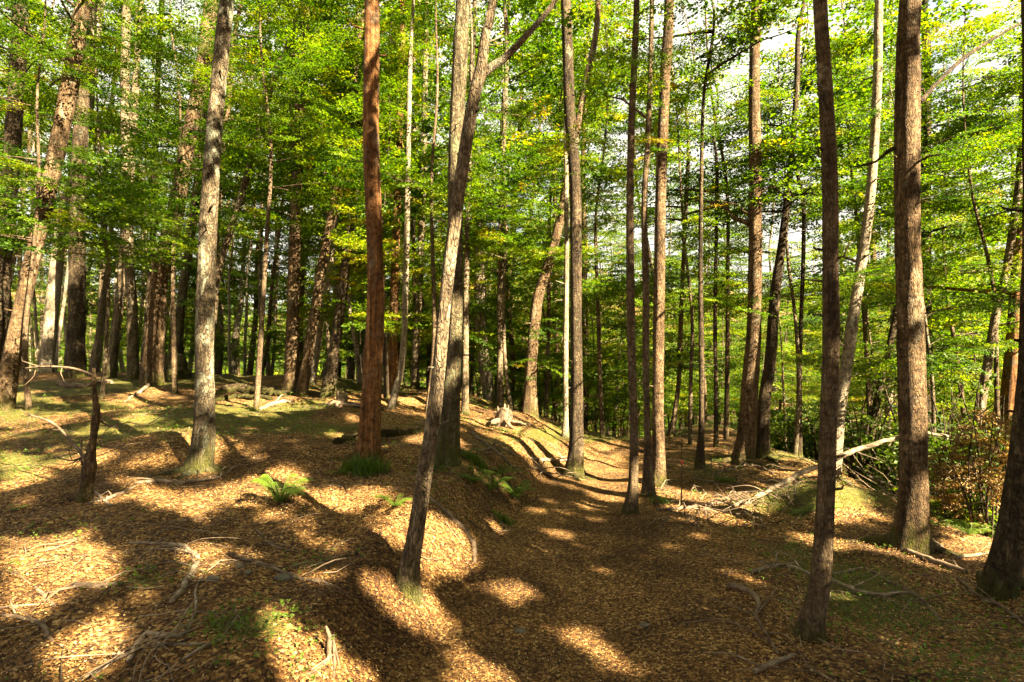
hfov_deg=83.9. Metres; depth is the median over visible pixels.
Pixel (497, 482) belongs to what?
fern
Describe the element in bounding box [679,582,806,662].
fallen branch
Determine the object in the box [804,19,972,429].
beech tree
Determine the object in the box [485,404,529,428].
tree stump
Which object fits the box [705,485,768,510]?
fallen branch
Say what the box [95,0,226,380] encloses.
beech tree
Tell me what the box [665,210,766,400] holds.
young beech
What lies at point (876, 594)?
fallen branch
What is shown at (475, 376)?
young beech
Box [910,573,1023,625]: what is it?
fallen branch
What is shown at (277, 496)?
fern
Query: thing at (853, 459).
shrub
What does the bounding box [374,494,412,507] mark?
fern
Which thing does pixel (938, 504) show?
shrub
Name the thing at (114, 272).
beech tree
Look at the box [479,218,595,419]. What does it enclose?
young beech
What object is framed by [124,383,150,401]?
fallen branch
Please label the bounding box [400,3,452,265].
beech tree
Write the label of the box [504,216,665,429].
young beech
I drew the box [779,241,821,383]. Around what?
beech tree
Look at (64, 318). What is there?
beech tree
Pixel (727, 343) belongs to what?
young beech
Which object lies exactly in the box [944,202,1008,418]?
young beech
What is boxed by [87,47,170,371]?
beech tree
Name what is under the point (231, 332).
young beech
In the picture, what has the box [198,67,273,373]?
beech tree
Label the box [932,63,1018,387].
beech tree
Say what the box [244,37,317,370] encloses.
beech tree
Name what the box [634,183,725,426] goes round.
beech tree
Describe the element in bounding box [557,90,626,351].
beech tree
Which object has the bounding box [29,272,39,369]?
beech tree
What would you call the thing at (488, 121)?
beech tree
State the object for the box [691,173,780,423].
beech tree
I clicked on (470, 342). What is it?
young beech
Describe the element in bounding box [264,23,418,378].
beech tree
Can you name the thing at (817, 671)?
fallen branch
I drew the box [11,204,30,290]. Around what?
beech tree
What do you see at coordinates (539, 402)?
beech tree
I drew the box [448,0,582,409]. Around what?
beech tree
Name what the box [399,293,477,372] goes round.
young beech
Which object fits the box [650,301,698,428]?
young beech
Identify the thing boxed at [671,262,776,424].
young beech
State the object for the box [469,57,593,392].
beech tree
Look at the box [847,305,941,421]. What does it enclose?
young beech
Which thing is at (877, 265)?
beech tree
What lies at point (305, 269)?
beech tree
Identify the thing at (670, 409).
young beech
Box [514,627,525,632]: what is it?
stone
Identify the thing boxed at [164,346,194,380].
tree stump
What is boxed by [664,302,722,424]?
young beech
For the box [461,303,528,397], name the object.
young beech
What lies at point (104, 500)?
fallen branch
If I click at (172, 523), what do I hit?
twig litter
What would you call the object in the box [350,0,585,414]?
beech tree
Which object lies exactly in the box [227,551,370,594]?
fallen branch
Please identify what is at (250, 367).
beech tree
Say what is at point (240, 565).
stone
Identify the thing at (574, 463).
beech tree
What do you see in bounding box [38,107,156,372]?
beech tree
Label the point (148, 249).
beech tree
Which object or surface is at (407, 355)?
young beech
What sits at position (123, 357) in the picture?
young beech
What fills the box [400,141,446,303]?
beech tree
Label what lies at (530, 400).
beech tree
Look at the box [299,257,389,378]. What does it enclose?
young beech
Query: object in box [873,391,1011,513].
shrub
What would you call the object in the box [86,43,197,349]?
beech tree
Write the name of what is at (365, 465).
grass tuft
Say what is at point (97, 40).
young beech
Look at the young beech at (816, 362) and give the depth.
29.40 m
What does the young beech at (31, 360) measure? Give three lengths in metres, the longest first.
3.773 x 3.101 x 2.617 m
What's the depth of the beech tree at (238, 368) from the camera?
42.87 m
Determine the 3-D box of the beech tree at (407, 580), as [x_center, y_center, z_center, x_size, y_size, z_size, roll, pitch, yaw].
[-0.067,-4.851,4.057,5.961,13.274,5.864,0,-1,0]
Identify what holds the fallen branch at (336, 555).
on the ground at (120, 389)
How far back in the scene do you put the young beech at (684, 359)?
12.58 m
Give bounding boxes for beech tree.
[0,0,65,364]
[0,0,89,256]
[0,0,117,370]
[0,0,121,361]
[0,0,278,372]
[0,0,284,410]
[0,1,88,334]
[0,3,193,378]
[0,11,107,343]
[0,44,24,269]
[0,53,67,167]
[0,69,51,314]
[0,87,93,371]
[0,90,64,192]
[0,115,63,348]
[1,0,113,320]
[11,126,86,370]
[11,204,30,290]
[14,195,60,370]
[15,6,189,372]
[27,0,205,377]
[29,57,179,371]
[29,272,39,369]
[35,4,153,371]
[37,102,142,372]
[37,149,125,339]
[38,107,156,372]
[38,142,114,347]
[40,0,327,387]
[44,145,111,349]
[58,282,94,345]
[62,251,95,369]
[65,102,164,348]
[66,248,111,368]
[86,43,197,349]
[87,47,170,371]
[94,0,200,361]
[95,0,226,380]
[109,19,190,347]
[113,178,194,345]
[114,4,281,354]
[120,106,192,367]
[135,108,250,335]
[149,0,234,479]
[149,88,225,352]
[156,1,385,394]
[157,62,269,317]
[158,106,227,356]
[161,1,348,356]
[165,30,255,336]
[168,98,272,373]
[168,174,237,330]
[170,0,351,312]
[175,173,249,372]
[175,174,245,359]
[176,134,253,349]
[177,58,289,374]
[184,123,269,373]
[191,0,426,371]
[193,0,364,370]
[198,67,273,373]
[221,171,271,356]
[222,0,317,374]
[223,104,313,375]
[223,130,286,374]
[224,40,288,374]
[224,76,322,374]
[231,178,313,337]
[234,0,481,372]
[234,91,322,349]
[235,4,441,376]
[238,0,434,397]
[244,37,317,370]
[248,74,288,375]
[250,0,447,376]
[255,0,445,397]
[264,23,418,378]
[273,0,409,384]
[275,146,402,384]
[277,210,317,350]
[283,0,455,394]
[294,0,632,402]
[301,0,504,409]
[303,30,410,337]
[305,116,438,382]
[305,212,349,378]
[311,0,499,388]
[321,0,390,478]
[344,0,474,470]
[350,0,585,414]
[364,0,429,259]
[380,0,482,341]
[388,66,446,302]
[395,0,557,605]
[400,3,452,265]
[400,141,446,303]
[408,115,469,305]
[419,0,639,407]
[428,1,616,392]
[445,65,525,259]
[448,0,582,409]
[465,0,709,480]
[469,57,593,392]
[469,97,537,337]
[476,0,714,497]
[477,0,653,438]
[509,57,621,416]
[509,190,551,339]
[510,0,642,418]
[511,0,659,419]
[513,0,647,428]
[517,194,570,339]
[528,138,599,341]
[551,202,598,402]
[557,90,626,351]
[563,0,839,486]
[578,0,726,514]
[588,211,641,368]
[588,218,625,434]
[591,64,688,435]
[592,4,820,436]
[601,0,858,470]
[615,0,961,469]
[626,35,816,447]
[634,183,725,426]
[638,194,722,428]
[668,171,745,424]
[677,1,989,464]
[682,0,987,485]
[688,2,921,456]
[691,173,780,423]
[718,170,818,430]
[720,243,762,344]
[766,0,1020,430]
[772,251,811,391]
[779,108,893,441]
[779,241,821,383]
[781,145,889,432]
[789,0,1016,487]
[793,0,848,644]
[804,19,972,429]
[819,0,1022,441]
[837,0,1020,555]
[838,29,1016,483]
[839,131,944,389]
[848,225,892,418]
[868,9,1022,485]
[888,90,1005,386]
[891,143,1005,408]
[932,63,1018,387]
[976,0,1023,601]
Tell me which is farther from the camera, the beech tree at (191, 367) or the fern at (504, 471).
the beech tree at (191, 367)
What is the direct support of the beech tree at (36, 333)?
on the ground at (120, 389)
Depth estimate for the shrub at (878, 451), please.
9.20 m
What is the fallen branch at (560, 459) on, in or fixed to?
on the ground at (120, 389)
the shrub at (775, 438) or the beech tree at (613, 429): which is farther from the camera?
the beech tree at (613, 429)
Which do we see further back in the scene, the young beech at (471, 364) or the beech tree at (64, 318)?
the beech tree at (64, 318)
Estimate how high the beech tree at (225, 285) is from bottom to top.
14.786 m
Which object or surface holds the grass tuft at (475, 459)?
on the ground at (120, 389)
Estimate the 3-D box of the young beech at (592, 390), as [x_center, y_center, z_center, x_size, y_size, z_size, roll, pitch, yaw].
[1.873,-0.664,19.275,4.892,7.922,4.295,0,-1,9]
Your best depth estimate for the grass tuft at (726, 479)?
6.94 m
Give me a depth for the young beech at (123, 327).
21.58 m
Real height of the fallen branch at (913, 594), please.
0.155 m
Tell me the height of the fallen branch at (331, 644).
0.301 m
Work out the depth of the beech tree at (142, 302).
23.63 m
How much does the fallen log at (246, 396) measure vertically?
0.168 m
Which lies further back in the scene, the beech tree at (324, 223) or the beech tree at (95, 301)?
the beech tree at (95, 301)
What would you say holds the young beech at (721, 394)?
on the ground at (120, 389)
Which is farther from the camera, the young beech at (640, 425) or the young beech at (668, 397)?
the young beech at (640, 425)
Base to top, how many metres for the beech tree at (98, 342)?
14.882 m
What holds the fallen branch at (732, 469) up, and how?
on the ground at (120, 389)
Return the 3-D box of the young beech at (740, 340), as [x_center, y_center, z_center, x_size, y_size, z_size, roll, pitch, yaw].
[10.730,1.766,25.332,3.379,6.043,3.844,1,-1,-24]
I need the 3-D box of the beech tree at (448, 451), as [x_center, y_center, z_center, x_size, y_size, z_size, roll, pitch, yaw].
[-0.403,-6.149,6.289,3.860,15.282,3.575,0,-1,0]
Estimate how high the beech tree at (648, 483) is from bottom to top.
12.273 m
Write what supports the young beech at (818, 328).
on the ground at (120, 389)
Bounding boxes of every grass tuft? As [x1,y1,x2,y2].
[331,453,393,477]
[461,448,493,479]
[489,507,515,525]
[649,495,673,504]
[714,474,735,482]
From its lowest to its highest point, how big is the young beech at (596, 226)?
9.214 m
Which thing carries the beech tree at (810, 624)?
on the ground at (120, 389)
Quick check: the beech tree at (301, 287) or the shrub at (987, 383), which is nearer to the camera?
the shrub at (987, 383)
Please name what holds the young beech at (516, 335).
on the ground at (120, 389)
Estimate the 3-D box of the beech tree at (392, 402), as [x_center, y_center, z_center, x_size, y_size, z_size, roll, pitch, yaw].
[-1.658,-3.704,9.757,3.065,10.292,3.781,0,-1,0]
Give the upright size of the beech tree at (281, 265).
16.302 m
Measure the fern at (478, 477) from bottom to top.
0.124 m
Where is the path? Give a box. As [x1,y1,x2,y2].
[457,431,741,681]
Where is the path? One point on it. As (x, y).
(604, 468)
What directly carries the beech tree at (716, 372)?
on the ground at (120, 389)
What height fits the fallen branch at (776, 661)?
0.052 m
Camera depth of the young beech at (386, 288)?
15.58 m
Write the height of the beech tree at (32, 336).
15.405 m
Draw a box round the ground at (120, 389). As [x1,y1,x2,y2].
[0,285,1023,681]
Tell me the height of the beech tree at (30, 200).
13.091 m
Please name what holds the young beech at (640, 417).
on the ground at (120, 389)
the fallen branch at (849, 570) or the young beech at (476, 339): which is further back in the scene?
the young beech at (476, 339)
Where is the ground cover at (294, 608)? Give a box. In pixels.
[0,382,1023,681]
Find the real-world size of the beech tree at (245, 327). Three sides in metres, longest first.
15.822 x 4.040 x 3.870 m
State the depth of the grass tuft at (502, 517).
5.34 m
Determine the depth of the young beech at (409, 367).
19.56 m
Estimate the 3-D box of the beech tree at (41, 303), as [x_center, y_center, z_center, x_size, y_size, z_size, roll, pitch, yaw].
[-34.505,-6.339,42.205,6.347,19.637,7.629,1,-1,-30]
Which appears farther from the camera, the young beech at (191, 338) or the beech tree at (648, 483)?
the young beech at (191, 338)
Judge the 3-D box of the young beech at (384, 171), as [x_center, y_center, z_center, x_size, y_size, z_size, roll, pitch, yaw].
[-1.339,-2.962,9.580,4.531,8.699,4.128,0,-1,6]
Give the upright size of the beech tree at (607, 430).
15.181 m
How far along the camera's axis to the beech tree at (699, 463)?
7.42 m
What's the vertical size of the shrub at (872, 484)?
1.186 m
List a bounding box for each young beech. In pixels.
[0,0,184,409]
[0,5,230,398]
[19,0,285,393]
[28,320,64,370]
[34,274,123,364]
[86,316,126,370]
[91,224,195,357]
[108,0,442,407]
[142,232,227,355]
[183,276,253,363]
[188,305,253,373]
[216,302,256,367]
[217,0,429,355]
[225,268,304,375]
[245,266,323,364]
[254,287,322,368]
[276,0,490,398]
[276,0,566,411]
[299,22,546,386]
[299,251,388,378]
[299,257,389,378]
[320,153,441,363]
[322,148,462,347]
[341,281,386,365]
[346,268,424,380]
[382,251,428,376]
[382,262,438,366]
[385,161,551,339]
[392,21,615,411]
[394,202,540,385]
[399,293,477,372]
[401,154,528,352]
[404,266,479,381]
[405,229,443,369]
[407,196,544,394]
[408,131,553,339]
[408,244,516,391]
[438,0,639,417]
[438,258,515,395]
[461,279,496,395]
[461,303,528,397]
[462,217,537,392]
[469,213,570,411]
[470,223,497,397]
[474,0,713,436]
[478,277,591,410]
[478,281,554,404]
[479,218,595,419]
[491,234,613,407]
[494,312,562,389]
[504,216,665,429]
[505,263,610,402]
[506,222,625,424]
[512,252,560,412]
[514,269,640,431]
[517,191,713,428]
[517,307,628,432]
[539,49,771,435]
[549,296,643,416]
[559,269,651,431]
[569,314,664,436]
[582,51,796,444]
[588,235,697,421]
[588,297,698,436]
[588,357,625,433]
[589,0,927,439]
[589,237,698,414]
[591,279,674,435]
[593,215,697,423]
[594,306,649,436]
[606,390,651,435]
[609,339,651,436]
[625,411,651,432]
[626,260,723,415]
[636,169,795,424]
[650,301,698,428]
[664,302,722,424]
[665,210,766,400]
[669,42,939,455]
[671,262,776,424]
[673,309,743,415]
[677,397,722,423]
[684,246,780,427]
[693,348,742,430]
[707,310,816,429]
[709,244,821,439]
[723,322,794,411]
[724,245,856,447]
[725,0,1008,476]
[742,315,794,416]
[760,314,821,432]
[762,353,811,411]
[770,208,993,466]
[770,359,820,447]
[773,381,816,439]
[777,80,1021,512]
[787,307,844,414]
[791,270,888,409]
[794,302,859,411]
[805,0,1021,474]
[812,331,883,432]
[815,237,897,414]
[838,0,1022,434]
[840,23,1013,418]
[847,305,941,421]
[848,264,938,443]
[857,317,959,428]
[881,252,1000,448]
[883,295,1007,469]
[891,251,1008,470]
[933,244,1007,415]
[935,323,992,414]
[936,276,1007,404]
[938,321,1005,406]
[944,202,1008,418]
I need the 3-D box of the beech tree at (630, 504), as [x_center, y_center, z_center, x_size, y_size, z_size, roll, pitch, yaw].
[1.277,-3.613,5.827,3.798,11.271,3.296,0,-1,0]
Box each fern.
[250,473,312,502]
[329,466,344,473]
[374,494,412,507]
[457,466,497,482]
[484,474,515,492]
[490,463,525,473]
[499,480,535,499]
[930,516,955,526]
[933,519,994,535]
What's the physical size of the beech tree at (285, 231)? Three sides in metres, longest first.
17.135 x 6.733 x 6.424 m
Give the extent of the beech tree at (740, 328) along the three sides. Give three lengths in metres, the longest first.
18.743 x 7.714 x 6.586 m
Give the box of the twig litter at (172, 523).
[0,393,1023,681]
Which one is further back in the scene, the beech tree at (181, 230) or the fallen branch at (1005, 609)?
the beech tree at (181, 230)
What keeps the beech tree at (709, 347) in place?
on the ground at (120, 389)
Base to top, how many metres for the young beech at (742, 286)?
6.944 m
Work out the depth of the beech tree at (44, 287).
29.49 m
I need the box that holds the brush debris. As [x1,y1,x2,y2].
[627,435,998,532]
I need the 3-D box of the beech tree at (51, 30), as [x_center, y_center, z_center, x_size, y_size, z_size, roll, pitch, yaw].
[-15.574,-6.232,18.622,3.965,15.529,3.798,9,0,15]
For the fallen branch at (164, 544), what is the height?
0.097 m
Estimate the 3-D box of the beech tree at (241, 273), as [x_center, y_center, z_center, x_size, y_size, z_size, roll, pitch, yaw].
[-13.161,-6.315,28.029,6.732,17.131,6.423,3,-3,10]
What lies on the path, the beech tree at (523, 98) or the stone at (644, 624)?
the stone at (644, 624)
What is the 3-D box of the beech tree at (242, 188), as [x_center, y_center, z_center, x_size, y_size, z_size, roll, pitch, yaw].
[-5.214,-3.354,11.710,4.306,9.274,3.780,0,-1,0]
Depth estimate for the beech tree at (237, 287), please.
23.89 m
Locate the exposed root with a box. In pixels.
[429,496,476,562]
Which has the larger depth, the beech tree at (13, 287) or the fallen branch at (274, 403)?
the beech tree at (13, 287)
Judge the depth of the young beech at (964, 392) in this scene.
20.51 m
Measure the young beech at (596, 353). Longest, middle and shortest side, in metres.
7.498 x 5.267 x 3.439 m
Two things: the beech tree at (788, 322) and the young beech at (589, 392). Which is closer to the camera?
the young beech at (589, 392)
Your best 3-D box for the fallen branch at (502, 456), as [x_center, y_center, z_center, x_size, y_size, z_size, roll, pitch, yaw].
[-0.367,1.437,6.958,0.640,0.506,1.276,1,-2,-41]
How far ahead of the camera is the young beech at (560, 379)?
12.40 m
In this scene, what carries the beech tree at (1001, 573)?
on the ground at (120, 389)
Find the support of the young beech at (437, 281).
on the ground at (120, 389)
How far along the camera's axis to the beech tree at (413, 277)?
17.09 m
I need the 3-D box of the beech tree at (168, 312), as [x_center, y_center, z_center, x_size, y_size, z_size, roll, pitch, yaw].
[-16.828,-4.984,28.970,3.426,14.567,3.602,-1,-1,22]
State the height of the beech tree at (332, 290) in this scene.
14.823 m
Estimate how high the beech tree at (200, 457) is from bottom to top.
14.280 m
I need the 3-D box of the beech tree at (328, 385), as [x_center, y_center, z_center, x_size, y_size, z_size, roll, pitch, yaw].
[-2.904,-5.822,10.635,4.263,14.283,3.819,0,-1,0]
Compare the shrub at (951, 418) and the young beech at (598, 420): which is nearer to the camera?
the shrub at (951, 418)
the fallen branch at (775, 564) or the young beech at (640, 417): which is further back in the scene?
the young beech at (640, 417)
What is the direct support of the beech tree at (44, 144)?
on the ground at (120, 389)
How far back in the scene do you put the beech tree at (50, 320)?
15.45 m
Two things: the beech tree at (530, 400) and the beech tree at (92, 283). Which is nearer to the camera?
the beech tree at (530, 400)
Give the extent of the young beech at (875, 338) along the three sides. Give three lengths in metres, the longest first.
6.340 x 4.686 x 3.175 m
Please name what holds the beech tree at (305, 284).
on the ground at (120, 389)
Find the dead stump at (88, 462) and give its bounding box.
[17,357,179,502]
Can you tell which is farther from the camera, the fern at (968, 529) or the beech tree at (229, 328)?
the beech tree at (229, 328)
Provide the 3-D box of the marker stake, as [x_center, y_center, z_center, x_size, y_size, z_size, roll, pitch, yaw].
[1.819,1.431,6.109,0.029,0.815,0.018,0,-1,0]
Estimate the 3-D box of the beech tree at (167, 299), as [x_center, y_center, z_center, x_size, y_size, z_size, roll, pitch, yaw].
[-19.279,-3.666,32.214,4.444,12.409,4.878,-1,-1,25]
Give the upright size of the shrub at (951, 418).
2.755 m
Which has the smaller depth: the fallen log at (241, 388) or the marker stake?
the marker stake
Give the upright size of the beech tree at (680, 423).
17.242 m
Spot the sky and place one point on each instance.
(772, 44)
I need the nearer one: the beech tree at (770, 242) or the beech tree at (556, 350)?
the beech tree at (556, 350)
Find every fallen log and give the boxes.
[56,379,113,387]
[215,382,296,396]
[215,393,272,401]
[332,426,423,443]
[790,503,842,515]
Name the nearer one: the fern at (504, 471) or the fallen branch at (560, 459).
the fern at (504, 471)
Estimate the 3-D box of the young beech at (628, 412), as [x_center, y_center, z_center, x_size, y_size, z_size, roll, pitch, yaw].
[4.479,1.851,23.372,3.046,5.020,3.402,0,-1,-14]
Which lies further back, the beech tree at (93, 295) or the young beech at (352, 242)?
the beech tree at (93, 295)
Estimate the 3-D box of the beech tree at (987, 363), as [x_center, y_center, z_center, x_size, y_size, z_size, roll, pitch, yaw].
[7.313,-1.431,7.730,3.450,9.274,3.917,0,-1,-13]
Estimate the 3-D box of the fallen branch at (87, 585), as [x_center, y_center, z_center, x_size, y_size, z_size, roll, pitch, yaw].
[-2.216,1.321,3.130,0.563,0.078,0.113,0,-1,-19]
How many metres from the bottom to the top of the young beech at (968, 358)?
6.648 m
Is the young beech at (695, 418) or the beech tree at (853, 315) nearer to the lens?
the beech tree at (853, 315)
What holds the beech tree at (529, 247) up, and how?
on the ground at (120, 389)
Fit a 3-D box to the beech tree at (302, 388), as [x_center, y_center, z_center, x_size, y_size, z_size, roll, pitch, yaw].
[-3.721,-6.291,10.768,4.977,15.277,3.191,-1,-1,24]
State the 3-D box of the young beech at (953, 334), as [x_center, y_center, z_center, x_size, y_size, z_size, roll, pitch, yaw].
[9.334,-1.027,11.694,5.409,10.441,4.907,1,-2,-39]
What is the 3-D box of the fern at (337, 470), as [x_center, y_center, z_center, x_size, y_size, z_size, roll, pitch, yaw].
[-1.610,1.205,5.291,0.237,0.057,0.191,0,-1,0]
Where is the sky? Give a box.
[0,0,1021,312]
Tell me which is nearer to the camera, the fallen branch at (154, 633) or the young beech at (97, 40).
the fallen branch at (154, 633)
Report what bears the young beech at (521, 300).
on the ground at (120, 389)
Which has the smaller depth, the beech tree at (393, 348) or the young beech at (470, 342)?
the beech tree at (393, 348)
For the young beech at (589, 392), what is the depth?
17.35 m
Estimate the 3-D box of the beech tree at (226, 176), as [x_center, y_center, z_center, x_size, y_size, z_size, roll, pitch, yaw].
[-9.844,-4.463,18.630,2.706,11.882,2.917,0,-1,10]
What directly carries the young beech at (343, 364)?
on the ground at (120, 389)
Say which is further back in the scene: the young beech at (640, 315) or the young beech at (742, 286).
the young beech at (640, 315)
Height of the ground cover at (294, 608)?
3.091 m
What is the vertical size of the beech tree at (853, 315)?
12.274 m
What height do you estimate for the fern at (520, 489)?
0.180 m
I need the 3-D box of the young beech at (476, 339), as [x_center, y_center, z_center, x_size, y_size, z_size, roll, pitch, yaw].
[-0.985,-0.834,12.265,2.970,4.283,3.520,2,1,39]
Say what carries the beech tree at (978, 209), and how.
on the ground at (120, 389)
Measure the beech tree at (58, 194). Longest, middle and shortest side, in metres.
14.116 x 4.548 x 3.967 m
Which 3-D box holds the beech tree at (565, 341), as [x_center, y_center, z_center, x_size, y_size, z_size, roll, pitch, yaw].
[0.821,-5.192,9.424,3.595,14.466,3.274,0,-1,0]
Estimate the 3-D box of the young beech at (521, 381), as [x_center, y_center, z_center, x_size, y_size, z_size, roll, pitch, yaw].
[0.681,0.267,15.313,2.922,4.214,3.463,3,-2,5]
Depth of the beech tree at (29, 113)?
16.95 m
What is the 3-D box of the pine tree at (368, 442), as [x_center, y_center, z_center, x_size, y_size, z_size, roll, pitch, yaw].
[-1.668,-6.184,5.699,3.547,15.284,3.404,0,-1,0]
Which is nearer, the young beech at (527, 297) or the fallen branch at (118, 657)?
the fallen branch at (118, 657)
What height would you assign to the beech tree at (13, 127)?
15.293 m
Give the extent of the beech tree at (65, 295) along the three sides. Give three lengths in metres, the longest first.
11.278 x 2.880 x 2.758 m
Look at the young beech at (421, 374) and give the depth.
19.14 m
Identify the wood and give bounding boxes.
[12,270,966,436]
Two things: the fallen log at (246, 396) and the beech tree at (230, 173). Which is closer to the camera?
the fallen log at (246, 396)
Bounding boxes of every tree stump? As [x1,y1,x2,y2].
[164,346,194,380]
[320,390,360,407]
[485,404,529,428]
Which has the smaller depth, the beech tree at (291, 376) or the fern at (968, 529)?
the fern at (968, 529)
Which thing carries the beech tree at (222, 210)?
on the ground at (120, 389)
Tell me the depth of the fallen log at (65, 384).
12.44 m
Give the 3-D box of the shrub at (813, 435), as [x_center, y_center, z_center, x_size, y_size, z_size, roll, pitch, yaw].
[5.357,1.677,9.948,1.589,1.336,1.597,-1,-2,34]
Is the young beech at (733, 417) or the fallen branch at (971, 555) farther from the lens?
the young beech at (733, 417)
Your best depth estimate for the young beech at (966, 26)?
8.18 m
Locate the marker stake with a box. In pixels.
[680,436,682,502]
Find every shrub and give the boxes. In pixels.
[733,414,818,451]
[770,402,869,473]
[792,354,897,482]
[843,411,967,492]
[852,365,1010,485]
[860,464,931,496]
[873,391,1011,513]
[877,373,1012,506]
[888,479,999,537]
[928,401,1011,539]
[929,474,1002,529]
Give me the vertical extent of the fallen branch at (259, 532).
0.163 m
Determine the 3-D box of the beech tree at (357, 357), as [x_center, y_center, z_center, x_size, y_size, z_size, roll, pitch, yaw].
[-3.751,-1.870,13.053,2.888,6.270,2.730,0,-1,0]
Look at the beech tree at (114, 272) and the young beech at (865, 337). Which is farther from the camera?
the beech tree at (114, 272)
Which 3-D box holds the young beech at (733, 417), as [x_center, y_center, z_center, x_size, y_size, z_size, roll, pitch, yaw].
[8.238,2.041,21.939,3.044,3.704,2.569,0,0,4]
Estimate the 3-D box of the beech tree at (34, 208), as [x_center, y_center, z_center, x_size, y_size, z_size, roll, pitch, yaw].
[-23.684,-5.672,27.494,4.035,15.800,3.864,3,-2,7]
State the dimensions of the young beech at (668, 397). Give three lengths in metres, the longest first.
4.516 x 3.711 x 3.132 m
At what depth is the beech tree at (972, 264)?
20.06 m
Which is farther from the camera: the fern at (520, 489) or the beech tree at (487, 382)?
the beech tree at (487, 382)
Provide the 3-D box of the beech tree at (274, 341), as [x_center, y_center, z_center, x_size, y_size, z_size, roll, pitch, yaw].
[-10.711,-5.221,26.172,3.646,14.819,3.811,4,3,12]
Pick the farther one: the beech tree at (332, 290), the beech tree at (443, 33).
the beech tree at (332, 290)
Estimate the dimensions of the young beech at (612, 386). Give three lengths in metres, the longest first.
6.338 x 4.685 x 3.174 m
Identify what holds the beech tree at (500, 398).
on the ground at (120, 389)
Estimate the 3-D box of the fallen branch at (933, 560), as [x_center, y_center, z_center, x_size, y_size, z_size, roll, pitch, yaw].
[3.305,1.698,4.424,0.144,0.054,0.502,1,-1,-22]
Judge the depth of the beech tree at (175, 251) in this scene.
24.29 m
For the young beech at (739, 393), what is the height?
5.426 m
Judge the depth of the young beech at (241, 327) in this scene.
29.99 m
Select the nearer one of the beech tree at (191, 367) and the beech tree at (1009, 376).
the beech tree at (1009, 376)
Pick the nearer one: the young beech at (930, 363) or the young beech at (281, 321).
the young beech at (930, 363)
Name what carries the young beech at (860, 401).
on the ground at (120, 389)
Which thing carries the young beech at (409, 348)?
on the ground at (120, 389)
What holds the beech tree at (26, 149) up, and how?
on the ground at (120, 389)
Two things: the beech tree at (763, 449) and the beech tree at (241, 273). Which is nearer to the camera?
the beech tree at (763, 449)
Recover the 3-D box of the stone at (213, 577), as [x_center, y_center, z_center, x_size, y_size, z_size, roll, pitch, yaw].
[-1.646,1.310,3.137,0.079,0.033,0.044,0,-1,0]
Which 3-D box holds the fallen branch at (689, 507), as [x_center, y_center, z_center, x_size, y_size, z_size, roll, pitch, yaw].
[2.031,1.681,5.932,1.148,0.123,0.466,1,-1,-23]
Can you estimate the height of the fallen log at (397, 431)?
0.153 m
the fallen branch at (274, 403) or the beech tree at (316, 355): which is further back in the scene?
the beech tree at (316, 355)
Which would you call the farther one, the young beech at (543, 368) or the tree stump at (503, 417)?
the young beech at (543, 368)
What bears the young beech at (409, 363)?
on the ground at (120, 389)
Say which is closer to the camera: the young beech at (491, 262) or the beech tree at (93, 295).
the young beech at (491, 262)
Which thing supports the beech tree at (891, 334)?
on the ground at (120, 389)
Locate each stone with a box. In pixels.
[205,575,219,581]
[235,563,244,567]
[274,574,293,581]
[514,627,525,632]
[639,622,649,625]
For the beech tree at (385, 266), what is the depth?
26.24 m
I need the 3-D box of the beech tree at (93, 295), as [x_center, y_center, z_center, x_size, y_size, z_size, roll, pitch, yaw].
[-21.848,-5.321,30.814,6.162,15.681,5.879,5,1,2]
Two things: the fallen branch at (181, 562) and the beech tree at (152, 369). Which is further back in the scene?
the beech tree at (152, 369)
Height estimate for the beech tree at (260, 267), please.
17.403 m
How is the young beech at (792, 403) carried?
on the ground at (120, 389)
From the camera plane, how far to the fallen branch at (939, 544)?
4.75 m
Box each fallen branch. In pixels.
[0,585,55,617]
[0,597,54,643]
[0,611,213,681]
[49,567,169,595]
[87,485,135,508]
[94,491,111,506]
[114,538,237,572]
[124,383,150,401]
[124,524,199,559]
[125,464,244,486]
[125,559,245,681]
[151,642,204,645]
[157,607,247,681]
[169,559,200,602]
[200,511,337,558]
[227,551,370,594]
[259,394,292,409]
[301,534,377,570]
[306,625,339,677]
[469,431,531,482]
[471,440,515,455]
[521,446,584,480]
[528,437,566,471]
[656,491,745,510]
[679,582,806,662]
[702,652,795,674]
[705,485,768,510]
[711,459,772,476]
[731,663,836,681]
[741,431,948,504]
[750,547,809,574]
[831,571,917,596]
[832,566,862,575]
[864,566,975,631]
[903,548,967,573]
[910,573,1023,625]
[933,540,960,558]
[956,551,988,558]
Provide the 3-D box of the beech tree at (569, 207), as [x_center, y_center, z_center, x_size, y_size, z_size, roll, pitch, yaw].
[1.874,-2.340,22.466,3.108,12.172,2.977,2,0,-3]
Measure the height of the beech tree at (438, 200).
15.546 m
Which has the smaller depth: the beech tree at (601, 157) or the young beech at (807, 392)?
the young beech at (807, 392)
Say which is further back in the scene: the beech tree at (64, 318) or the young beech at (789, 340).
the young beech at (789, 340)
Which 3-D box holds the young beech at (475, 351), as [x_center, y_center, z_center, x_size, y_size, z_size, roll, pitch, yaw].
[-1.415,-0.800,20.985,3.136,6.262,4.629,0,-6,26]
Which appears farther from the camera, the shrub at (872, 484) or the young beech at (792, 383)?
the young beech at (792, 383)
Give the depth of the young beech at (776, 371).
31.21 m
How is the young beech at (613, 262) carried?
on the ground at (120, 389)

